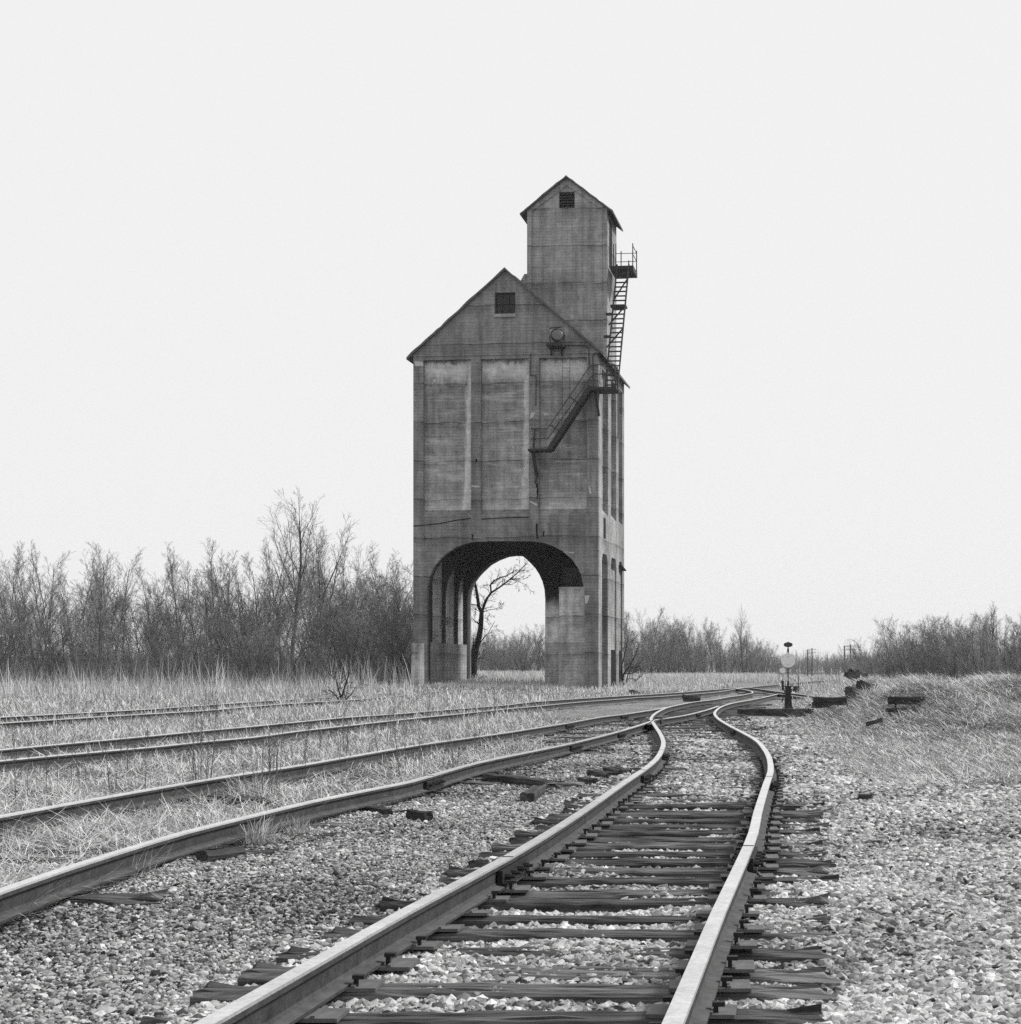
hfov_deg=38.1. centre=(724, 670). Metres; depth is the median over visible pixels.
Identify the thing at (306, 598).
bare shrub
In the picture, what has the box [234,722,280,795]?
weed stalks
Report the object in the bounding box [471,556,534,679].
bare tree
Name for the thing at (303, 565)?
bare tree
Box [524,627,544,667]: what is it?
bare shrub
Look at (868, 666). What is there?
bare shrub
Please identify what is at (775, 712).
timber
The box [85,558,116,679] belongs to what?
bare tree
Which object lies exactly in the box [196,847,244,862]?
sleeper
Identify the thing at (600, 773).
timber block
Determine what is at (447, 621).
bare shrub
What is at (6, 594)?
bare tree
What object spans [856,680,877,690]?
sleeper timber
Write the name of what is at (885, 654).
bare shrub
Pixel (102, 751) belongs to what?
weed stalks
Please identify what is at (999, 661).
bare shrub
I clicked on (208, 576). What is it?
bare shrub
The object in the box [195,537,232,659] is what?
bare tree
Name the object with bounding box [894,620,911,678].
bare tree
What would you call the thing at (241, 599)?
bare tree
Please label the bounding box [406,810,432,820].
timber block
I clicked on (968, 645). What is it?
bare shrub
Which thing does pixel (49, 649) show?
bare shrub
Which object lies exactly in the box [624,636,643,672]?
bare shrub
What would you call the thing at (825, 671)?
bare shrub
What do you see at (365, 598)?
bare shrub
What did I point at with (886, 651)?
bare tree
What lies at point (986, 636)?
bare tree
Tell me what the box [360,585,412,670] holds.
bare shrub
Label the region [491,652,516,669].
bare shrub
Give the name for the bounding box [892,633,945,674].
bare shrub
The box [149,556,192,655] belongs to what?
bare tree
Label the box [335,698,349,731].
weed stalks
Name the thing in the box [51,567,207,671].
bare shrub
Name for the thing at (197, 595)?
bare shrub
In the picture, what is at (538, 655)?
bare tree
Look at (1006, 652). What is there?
bare shrub
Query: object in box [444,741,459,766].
weed stalks
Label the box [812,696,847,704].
sleeper timber
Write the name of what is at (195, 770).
weed stalks
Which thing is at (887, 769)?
grass tuft
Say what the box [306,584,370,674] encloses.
bare shrub
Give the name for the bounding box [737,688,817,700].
railway track
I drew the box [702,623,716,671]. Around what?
bare tree
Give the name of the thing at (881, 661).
bare shrub
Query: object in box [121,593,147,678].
bare tree
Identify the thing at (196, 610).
bare shrub
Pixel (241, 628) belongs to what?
bare shrub
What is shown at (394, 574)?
bare tree
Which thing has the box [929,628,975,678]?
bare shrub
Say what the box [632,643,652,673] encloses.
bare shrub
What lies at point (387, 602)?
bare shrub
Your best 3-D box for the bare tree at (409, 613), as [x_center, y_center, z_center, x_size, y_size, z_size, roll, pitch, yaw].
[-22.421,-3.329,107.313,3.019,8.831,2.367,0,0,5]
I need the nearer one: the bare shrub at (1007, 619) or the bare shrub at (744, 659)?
the bare shrub at (1007, 619)
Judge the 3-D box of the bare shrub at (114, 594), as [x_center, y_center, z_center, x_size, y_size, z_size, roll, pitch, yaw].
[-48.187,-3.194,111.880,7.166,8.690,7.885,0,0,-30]
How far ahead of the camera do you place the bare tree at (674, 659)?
197.28 m
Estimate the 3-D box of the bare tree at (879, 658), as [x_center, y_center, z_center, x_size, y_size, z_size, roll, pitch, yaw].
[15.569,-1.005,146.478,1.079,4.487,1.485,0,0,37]
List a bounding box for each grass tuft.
[84,832,187,881]
[220,812,293,846]
[221,768,280,795]
[278,815,322,834]
[337,759,371,771]
[862,764,906,772]
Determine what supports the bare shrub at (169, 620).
on the ground at (598, 710)
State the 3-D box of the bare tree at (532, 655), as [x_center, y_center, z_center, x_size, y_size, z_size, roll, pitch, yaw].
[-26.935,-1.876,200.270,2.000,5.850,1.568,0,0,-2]
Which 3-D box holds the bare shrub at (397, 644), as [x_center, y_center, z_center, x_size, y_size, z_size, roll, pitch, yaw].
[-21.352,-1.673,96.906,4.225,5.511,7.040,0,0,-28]
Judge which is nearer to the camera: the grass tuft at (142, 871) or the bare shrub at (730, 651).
the grass tuft at (142, 871)
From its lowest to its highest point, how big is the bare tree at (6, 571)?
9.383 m
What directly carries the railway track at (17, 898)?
on the ground at (598, 710)
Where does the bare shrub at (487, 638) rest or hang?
on the ground at (598, 710)
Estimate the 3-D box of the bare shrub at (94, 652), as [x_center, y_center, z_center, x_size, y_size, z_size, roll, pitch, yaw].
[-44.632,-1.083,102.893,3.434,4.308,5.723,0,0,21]
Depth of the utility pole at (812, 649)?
321.93 m
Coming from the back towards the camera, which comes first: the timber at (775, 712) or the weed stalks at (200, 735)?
the timber at (775, 712)
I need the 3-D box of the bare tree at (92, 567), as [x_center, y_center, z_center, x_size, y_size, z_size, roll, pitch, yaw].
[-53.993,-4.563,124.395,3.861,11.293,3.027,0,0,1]
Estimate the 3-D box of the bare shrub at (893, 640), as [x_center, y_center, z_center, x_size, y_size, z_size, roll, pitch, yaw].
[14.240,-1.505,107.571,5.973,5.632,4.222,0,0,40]
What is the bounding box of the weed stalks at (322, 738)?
[314,717,330,752]
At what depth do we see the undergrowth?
98.09 m
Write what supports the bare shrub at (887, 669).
on the ground at (598, 710)
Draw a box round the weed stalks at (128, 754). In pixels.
[118,728,138,775]
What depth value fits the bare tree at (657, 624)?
216.11 m
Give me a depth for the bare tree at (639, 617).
211.06 m
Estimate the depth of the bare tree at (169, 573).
131.88 m
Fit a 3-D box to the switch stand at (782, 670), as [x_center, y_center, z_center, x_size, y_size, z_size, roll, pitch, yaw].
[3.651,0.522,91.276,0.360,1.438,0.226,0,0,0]
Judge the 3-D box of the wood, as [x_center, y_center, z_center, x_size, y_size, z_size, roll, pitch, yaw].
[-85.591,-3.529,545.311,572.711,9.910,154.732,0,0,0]
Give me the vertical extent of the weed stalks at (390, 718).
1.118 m
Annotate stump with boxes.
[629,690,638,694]
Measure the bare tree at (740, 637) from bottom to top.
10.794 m
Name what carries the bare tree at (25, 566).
on the ground at (598, 710)
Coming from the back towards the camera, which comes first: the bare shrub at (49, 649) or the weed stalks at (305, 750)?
the bare shrub at (49, 649)
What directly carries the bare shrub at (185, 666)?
on the ground at (598, 710)
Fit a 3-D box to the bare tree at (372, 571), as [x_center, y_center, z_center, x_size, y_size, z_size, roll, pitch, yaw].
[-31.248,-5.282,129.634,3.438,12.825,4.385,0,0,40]
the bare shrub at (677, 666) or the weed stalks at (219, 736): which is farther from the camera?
the bare shrub at (677, 666)
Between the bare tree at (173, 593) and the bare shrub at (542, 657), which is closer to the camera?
the bare tree at (173, 593)
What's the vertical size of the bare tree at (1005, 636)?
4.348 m
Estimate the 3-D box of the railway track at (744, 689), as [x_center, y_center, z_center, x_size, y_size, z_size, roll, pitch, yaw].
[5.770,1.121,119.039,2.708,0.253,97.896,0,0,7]
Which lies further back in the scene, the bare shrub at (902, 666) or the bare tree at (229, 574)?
the bare tree at (229, 574)
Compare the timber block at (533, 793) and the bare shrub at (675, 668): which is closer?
the timber block at (533, 793)
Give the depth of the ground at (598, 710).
27.70 m
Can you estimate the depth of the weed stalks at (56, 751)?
15.92 m
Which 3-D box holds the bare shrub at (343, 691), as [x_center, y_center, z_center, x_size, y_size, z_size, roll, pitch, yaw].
[-15.162,0.461,57.575,1.716,1.728,1.120,0,0,-43]
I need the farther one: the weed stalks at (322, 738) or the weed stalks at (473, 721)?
the weed stalks at (473, 721)
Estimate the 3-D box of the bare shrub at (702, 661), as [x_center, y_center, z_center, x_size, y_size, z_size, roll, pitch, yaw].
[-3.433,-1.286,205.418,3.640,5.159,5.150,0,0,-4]
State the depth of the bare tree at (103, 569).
132.27 m
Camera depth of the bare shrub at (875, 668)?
141.06 m
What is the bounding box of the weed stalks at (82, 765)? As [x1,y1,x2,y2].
[73,730,94,790]
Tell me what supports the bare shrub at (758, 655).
on the ground at (598, 710)
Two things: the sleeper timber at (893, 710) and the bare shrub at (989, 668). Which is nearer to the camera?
the sleeper timber at (893, 710)
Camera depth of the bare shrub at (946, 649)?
86.44 m
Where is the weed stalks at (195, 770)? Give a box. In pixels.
[179,691,221,779]
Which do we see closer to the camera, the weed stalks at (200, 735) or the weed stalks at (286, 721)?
the weed stalks at (200, 735)
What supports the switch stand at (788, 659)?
on the ground at (598, 710)
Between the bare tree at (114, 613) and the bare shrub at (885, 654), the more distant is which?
the bare shrub at (885, 654)
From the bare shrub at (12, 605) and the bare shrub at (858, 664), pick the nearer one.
the bare shrub at (12, 605)
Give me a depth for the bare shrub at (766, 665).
290.89 m
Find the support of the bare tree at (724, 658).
on the ground at (598, 710)
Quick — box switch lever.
[791,675,799,691]
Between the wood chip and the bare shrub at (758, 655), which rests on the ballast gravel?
the wood chip
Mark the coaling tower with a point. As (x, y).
(518, 417)
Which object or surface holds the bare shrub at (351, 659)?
on the ground at (598, 710)
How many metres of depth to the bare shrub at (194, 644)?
100.00 m
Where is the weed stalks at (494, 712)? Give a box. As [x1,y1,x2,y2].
[492,687,519,719]
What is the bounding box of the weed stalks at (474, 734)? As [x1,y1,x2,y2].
[472,711,482,760]
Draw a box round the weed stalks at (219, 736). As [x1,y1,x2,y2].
[212,706,223,761]
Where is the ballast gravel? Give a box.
[0,679,1020,1023]
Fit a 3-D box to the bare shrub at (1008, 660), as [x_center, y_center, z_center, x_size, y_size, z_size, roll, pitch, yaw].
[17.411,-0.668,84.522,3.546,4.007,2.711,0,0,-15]
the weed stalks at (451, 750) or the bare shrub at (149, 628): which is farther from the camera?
the bare shrub at (149, 628)
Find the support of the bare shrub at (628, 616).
on the ground at (598, 710)
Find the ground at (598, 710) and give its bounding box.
[0,672,1020,1019]
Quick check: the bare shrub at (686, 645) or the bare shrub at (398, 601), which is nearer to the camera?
the bare shrub at (398, 601)
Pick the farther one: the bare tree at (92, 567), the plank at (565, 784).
the bare tree at (92, 567)
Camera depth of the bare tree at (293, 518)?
111.17 m
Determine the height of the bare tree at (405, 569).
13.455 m
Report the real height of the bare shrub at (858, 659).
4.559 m
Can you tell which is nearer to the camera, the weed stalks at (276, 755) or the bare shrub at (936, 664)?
the weed stalks at (276, 755)
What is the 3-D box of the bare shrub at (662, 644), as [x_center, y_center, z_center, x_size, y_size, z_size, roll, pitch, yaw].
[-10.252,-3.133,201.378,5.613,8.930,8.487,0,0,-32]
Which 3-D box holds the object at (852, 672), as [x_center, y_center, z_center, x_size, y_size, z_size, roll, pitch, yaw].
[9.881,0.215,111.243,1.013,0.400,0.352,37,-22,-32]
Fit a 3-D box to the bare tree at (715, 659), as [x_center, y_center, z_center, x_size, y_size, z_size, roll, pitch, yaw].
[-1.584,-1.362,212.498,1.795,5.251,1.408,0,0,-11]
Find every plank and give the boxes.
[203,793,273,805]
[544,781,584,788]
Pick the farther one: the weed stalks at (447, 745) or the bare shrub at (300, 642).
the bare shrub at (300, 642)
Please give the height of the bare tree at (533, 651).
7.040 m
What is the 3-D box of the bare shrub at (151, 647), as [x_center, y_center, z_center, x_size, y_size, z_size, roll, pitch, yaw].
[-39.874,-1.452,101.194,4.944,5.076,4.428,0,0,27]
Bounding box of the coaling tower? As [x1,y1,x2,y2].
[406,175,636,690]
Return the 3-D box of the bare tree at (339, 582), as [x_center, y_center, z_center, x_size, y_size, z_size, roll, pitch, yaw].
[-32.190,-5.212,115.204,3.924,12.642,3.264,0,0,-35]
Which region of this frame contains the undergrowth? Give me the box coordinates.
[0,644,410,685]
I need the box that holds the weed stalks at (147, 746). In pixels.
[143,728,152,788]
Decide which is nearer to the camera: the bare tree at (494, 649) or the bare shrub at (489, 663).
the bare shrub at (489, 663)
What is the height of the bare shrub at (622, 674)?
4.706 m
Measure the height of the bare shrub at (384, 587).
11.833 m
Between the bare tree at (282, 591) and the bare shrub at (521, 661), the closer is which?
the bare tree at (282, 591)
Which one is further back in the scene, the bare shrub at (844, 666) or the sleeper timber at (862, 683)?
the bare shrub at (844, 666)
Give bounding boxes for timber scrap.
[865,718,883,725]
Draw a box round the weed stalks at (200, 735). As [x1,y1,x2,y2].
[194,718,204,754]
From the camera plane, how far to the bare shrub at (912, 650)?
94.76 m
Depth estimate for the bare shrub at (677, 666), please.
215.87 m
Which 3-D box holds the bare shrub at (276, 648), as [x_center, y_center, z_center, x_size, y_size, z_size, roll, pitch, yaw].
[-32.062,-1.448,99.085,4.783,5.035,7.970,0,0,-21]
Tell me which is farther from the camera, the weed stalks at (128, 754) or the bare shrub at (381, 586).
the bare shrub at (381, 586)
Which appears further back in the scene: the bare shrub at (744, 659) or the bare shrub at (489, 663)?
the bare shrub at (744, 659)
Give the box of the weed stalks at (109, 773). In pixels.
[103,750,122,789]
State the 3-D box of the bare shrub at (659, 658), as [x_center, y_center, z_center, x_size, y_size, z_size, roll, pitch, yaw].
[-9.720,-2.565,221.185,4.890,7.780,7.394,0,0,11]
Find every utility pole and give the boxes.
[806,649,810,675]
[808,648,815,675]
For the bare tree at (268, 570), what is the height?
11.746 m
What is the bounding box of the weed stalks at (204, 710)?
[183,660,218,721]
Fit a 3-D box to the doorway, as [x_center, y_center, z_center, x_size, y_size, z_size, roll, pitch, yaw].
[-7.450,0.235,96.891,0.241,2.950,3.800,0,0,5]
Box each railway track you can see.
[0,687,490,729]
[0,688,739,772]
[0,706,719,923]
[139,694,840,1023]
[735,680,833,696]
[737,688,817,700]
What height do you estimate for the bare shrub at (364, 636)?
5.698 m
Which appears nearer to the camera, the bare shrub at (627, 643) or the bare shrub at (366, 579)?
the bare shrub at (366, 579)
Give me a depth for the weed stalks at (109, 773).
16.22 m
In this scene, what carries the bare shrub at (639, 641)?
on the ground at (598, 710)
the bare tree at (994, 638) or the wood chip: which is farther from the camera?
the bare tree at (994, 638)
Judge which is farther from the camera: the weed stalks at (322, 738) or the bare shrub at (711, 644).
the bare shrub at (711, 644)
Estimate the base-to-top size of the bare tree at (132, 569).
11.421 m
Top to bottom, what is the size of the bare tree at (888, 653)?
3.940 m
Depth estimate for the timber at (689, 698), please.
61.88 m
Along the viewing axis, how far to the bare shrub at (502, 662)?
164.18 m
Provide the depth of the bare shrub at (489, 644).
238.23 m
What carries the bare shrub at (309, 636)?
on the ground at (598, 710)
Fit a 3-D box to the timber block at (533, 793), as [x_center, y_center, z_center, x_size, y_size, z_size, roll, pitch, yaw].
[-2.047,1.312,15.541,0.158,0.129,1.331,0,-1,-2]
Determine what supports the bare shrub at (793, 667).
on the ground at (598, 710)
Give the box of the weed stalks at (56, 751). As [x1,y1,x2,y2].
[38,699,76,790]
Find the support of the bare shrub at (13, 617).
on the ground at (598, 710)
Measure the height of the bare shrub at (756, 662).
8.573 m
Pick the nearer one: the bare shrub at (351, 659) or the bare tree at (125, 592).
the bare shrub at (351, 659)
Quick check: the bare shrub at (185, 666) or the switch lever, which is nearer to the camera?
the switch lever
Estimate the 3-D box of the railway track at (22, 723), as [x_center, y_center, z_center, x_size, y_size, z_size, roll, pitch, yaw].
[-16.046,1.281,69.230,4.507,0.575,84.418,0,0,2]
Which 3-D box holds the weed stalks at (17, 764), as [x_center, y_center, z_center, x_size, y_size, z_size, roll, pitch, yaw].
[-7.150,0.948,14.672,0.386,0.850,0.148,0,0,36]
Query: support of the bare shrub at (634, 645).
on the ground at (598, 710)
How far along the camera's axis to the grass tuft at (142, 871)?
9.57 m
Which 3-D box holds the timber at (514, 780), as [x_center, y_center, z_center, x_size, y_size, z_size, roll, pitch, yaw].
[-2.427,1.320,17.341,0.176,0.121,1.548,0,1,-42]
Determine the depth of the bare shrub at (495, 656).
222.93 m
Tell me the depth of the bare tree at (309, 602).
122.50 m
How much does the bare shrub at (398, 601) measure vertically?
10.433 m
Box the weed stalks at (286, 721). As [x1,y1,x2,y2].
[279,708,290,727]
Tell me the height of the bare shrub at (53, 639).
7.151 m
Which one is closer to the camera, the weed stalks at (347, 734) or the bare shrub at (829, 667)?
the weed stalks at (347, 734)
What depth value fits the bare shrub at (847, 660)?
254.95 m
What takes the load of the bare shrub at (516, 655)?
on the ground at (598, 710)
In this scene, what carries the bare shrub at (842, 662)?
on the ground at (598, 710)
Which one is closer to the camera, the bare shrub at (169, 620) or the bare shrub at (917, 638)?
the bare shrub at (917, 638)
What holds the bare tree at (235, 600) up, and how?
on the ground at (598, 710)
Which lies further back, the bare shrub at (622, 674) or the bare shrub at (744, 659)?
the bare shrub at (744, 659)
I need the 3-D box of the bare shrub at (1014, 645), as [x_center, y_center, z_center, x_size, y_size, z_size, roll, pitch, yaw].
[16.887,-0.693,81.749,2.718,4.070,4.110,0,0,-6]
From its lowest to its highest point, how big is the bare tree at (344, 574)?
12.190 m
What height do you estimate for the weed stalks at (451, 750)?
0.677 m
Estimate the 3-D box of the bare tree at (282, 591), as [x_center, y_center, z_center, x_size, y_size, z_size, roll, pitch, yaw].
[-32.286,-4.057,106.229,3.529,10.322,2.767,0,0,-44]
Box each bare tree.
[0,542,32,640]
[0,542,43,656]
[0,551,17,663]
[0,559,35,668]
[13,541,64,635]
[22,551,75,654]
[29,585,64,664]
[40,562,81,639]
[62,549,107,660]
[76,561,120,641]
[78,552,118,662]
[80,552,115,626]
[81,541,118,655]
[82,572,123,677]
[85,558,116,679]
[108,548,143,663]
[112,581,132,657]
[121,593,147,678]
[133,564,171,658]
[137,561,178,632]
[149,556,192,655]
[160,542,193,657]
[170,559,200,646]
[194,583,222,661]
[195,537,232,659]
[203,549,238,653]
[220,562,251,677]
[220,568,273,668]
[240,552,272,624]
[247,539,294,662]
[249,526,302,643]
[257,485,359,666]
[264,546,309,677]
[274,519,326,647]
[286,548,323,629]
[292,531,345,656]
[298,558,334,657]
[303,525,348,658]
[330,543,360,626]
[347,543,391,614]
[371,550,412,653]
[394,557,412,598]
[400,597,412,633]
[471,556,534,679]
[491,634,499,668]
[527,638,536,667]
[532,634,537,670]
[535,640,544,670]
[634,609,649,670]
[642,606,665,671]
[671,643,676,670]
[674,634,681,673]
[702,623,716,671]
[707,646,718,672]
[720,645,728,669]
[727,604,753,672]
[728,633,738,664]
[872,620,900,679]
[872,640,883,678]
[878,630,892,678]
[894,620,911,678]
[943,621,965,680]
[977,613,997,675]
[979,601,1000,661]
[986,618,1002,666]
[995,619,1011,669]
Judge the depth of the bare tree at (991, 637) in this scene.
91.26 m
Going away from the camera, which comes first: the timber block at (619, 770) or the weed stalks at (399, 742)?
the weed stalks at (399, 742)
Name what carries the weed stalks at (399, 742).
on the ground at (598, 710)
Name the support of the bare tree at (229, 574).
on the ground at (598, 710)
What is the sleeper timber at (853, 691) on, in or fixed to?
on the ground at (598, 710)
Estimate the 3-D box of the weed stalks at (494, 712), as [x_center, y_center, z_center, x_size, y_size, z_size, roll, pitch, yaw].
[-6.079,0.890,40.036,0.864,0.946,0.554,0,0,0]
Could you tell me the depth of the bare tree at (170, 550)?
125.71 m
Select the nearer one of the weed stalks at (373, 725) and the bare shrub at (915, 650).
the weed stalks at (373, 725)
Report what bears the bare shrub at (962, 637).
on the ground at (598, 710)
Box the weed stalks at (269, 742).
[264,717,295,789]
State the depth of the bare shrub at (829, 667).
354.83 m
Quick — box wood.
[11,648,1012,674]
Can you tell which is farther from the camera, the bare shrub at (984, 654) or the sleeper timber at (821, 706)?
the bare shrub at (984, 654)
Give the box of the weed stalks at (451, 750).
[445,726,454,767]
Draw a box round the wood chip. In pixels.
[858,794,872,799]
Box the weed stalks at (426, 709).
[422,696,430,724]
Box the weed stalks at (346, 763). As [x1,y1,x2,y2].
[334,734,353,786]
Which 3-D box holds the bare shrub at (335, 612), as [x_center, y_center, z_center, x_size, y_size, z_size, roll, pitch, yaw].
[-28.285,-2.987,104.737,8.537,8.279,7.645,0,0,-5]
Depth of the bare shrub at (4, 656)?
97.79 m
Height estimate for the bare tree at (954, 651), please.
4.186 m
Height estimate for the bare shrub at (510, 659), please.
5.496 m
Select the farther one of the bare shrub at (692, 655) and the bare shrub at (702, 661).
the bare shrub at (702, 661)
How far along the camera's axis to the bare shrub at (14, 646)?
101.31 m
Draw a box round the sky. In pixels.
[0,0,1020,671]
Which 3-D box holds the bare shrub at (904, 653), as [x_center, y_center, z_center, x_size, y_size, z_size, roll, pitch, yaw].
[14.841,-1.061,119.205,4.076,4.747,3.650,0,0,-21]
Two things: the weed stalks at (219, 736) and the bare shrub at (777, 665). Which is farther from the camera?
the bare shrub at (777, 665)
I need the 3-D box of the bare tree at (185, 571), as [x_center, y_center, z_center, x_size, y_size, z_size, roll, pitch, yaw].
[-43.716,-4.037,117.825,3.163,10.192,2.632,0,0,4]
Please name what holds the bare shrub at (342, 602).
on the ground at (598, 710)
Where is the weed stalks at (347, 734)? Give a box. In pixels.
[335,720,351,755]
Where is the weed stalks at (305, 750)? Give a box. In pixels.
[281,708,314,780]
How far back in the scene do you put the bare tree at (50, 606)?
107.05 m
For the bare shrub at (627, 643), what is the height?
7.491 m
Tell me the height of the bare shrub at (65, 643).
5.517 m
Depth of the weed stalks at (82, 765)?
16.35 m
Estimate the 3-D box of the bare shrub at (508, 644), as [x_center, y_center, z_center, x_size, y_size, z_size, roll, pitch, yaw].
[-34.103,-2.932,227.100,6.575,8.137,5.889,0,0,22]
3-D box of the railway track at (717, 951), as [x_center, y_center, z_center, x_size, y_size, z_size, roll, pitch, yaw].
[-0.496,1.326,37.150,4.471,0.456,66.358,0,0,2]
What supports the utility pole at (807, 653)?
on the ground at (598, 710)
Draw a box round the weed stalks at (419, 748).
[408,722,423,770]
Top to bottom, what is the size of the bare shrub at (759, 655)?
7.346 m
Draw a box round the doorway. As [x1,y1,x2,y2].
[611,652,619,684]
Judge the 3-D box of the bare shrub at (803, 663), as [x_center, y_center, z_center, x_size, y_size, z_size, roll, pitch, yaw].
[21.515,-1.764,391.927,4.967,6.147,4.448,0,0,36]
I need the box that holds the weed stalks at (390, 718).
[387,687,395,745]
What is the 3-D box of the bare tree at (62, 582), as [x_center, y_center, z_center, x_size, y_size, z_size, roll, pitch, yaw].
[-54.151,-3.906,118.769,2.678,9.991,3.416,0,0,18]
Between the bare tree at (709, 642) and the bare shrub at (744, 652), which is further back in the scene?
the bare shrub at (744, 652)
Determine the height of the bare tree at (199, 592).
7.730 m
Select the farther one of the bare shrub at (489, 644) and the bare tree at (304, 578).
the bare shrub at (489, 644)
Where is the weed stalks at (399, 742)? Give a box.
[392,701,406,779]
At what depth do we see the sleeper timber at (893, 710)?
32.69 m
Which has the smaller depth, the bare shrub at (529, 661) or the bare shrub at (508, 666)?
the bare shrub at (508, 666)
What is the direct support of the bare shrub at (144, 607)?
on the ground at (598, 710)
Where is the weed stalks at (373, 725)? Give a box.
[368,690,379,764]
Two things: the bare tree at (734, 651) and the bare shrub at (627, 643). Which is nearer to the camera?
the bare shrub at (627, 643)
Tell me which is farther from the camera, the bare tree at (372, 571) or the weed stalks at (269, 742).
the bare tree at (372, 571)
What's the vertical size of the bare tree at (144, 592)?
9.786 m
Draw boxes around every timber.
[481,773,564,785]
[682,694,700,701]
[737,708,813,715]
[811,702,835,707]
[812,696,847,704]
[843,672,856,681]
[844,686,864,698]
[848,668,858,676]
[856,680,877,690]
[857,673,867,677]
[886,707,924,714]
[887,696,924,704]
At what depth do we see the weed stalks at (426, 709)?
36.54 m
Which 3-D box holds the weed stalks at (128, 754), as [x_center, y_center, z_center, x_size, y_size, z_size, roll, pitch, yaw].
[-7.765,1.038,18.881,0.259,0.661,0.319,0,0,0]
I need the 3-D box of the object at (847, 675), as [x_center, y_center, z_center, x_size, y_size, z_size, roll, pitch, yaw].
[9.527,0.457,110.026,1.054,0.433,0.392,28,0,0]
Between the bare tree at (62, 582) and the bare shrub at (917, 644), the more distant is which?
the bare tree at (62, 582)
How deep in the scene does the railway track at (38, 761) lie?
27.21 m
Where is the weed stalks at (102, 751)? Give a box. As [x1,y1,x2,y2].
[100,740,111,765]
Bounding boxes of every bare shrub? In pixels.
[0,573,42,653]
[0,574,49,680]
[0,599,53,682]
[0,613,31,670]
[1,590,123,681]
[14,608,96,681]
[15,610,123,675]
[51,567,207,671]
[51,578,149,678]
[53,615,171,680]
[54,629,128,676]
[106,590,210,676]
[122,615,185,679]
[126,597,217,684]
[134,569,243,674]
[142,620,216,683]
[156,589,233,680]
[171,569,321,678]
[171,609,246,681]
[175,550,316,666]
[190,606,282,684]
[197,600,300,682]
[217,560,361,674]
[224,613,294,682]
[233,607,345,682]
[268,610,375,681]
[280,576,390,677]
[281,543,376,676]
[298,565,393,657]
[304,604,390,682]
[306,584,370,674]
[321,558,412,674]
[321,661,367,699]
[324,608,412,681]
[332,567,401,664]
[335,576,412,681]
[351,573,412,668]
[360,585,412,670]
[367,607,412,682]
[374,615,460,680]
[388,566,411,665]
[471,630,499,670]
[477,639,516,671]
[479,631,500,668]
[480,640,514,670]
[481,652,501,671]
[488,623,537,672]
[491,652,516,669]
[495,627,522,670]
[496,642,528,670]
[509,639,539,670]
[510,630,535,671]
[512,652,532,671]
[516,624,544,671]
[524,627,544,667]
[619,625,656,685]
[624,612,638,650]
[624,621,654,672]
[624,621,658,670]
[624,630,639,668]
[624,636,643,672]
[628,620,670,671]
[630,625,678,674]
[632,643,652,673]
[638,618,689,673]
[645,618,686,672]
[648,635,671,673]
[654,615,694,672]
[661,618,718,672]
[662,617,713,673]
[663,630,699,672]
[674,637,707,672]
[687,618,734,672]
[691,645,712,672]
[706,636,738,673]
[708,635,740,673]
[711,634,753,672]
[726,631,760,673]
[733,634,767,672]
[734,644,757,672]
[743,640,772,672]
[744,637,771,672]
[751,642,777,673]
[760,653,773,672]
[764,655,779,674]
[767,652,781,672]
[792,657,806,674]
[796,654,810,674]
[818,659,831,674]
[822,653,838,674]
[823,659,835,675]
[833,650,850,672]
[839,657,851,672]
[840,650,859,670]
[844,636,887,675]
[845,655,864,671]
[846,660,866,672]
[855,650,875,671]
[860,654,877,675]
[865,657,884,677]
[867,633,915,676]
[873,648,901,678]
[875,614,943,676]
[875,622,948,676]
[875,650,908,678]
[880,630,925,672]
[883,642,934,678]
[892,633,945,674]
[896,621,959,676]
[898,616,952,677]
[905,617,980,675]
[905,645,936,676]
[911,637,958,678]
[912,616,992,680]
[928,613,998,678]
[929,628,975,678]
[930,621,989,677]
[937,628,997,677]
[942,614,1006,678]
[969,607,1020,677]
[974,650,1011,675]
[978,639,1020,676]
[993,625,1020,675]
[997,641,1020,676]
[1001,615,1018,672]
[1002,625,1020,677]
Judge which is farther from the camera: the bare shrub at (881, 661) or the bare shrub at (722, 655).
the bare shrub at (722, 655)
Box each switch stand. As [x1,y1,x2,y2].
[780,668,784,689]
[781,642,794,708]
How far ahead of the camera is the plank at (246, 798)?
14.85 m
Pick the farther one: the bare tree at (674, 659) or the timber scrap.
the bare tree at (674, 659)
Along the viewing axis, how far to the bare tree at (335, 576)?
129.23 m
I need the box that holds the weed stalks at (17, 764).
[7,722,33,805]
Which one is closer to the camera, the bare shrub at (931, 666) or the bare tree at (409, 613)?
the bare shrub at (931, 666)
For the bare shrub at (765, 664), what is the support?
on the ground at (598, 710)
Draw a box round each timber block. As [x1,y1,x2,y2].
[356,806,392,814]
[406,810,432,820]
[520,784,546,801]
[578,777,597,783]
[586,769,618,777]
[603,767,631,773]
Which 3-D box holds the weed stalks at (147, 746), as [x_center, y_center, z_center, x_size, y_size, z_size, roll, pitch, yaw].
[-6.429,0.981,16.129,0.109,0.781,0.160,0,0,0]
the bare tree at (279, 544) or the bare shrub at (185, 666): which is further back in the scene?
the bare tree at (279, 544)
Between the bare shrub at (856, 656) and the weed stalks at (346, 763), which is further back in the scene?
the bare shrub at (856, 656)
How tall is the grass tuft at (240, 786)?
0.335 m
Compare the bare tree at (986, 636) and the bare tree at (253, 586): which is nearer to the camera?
the bare tree at (986, 636)
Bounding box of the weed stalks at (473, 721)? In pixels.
[467,704,483,735]

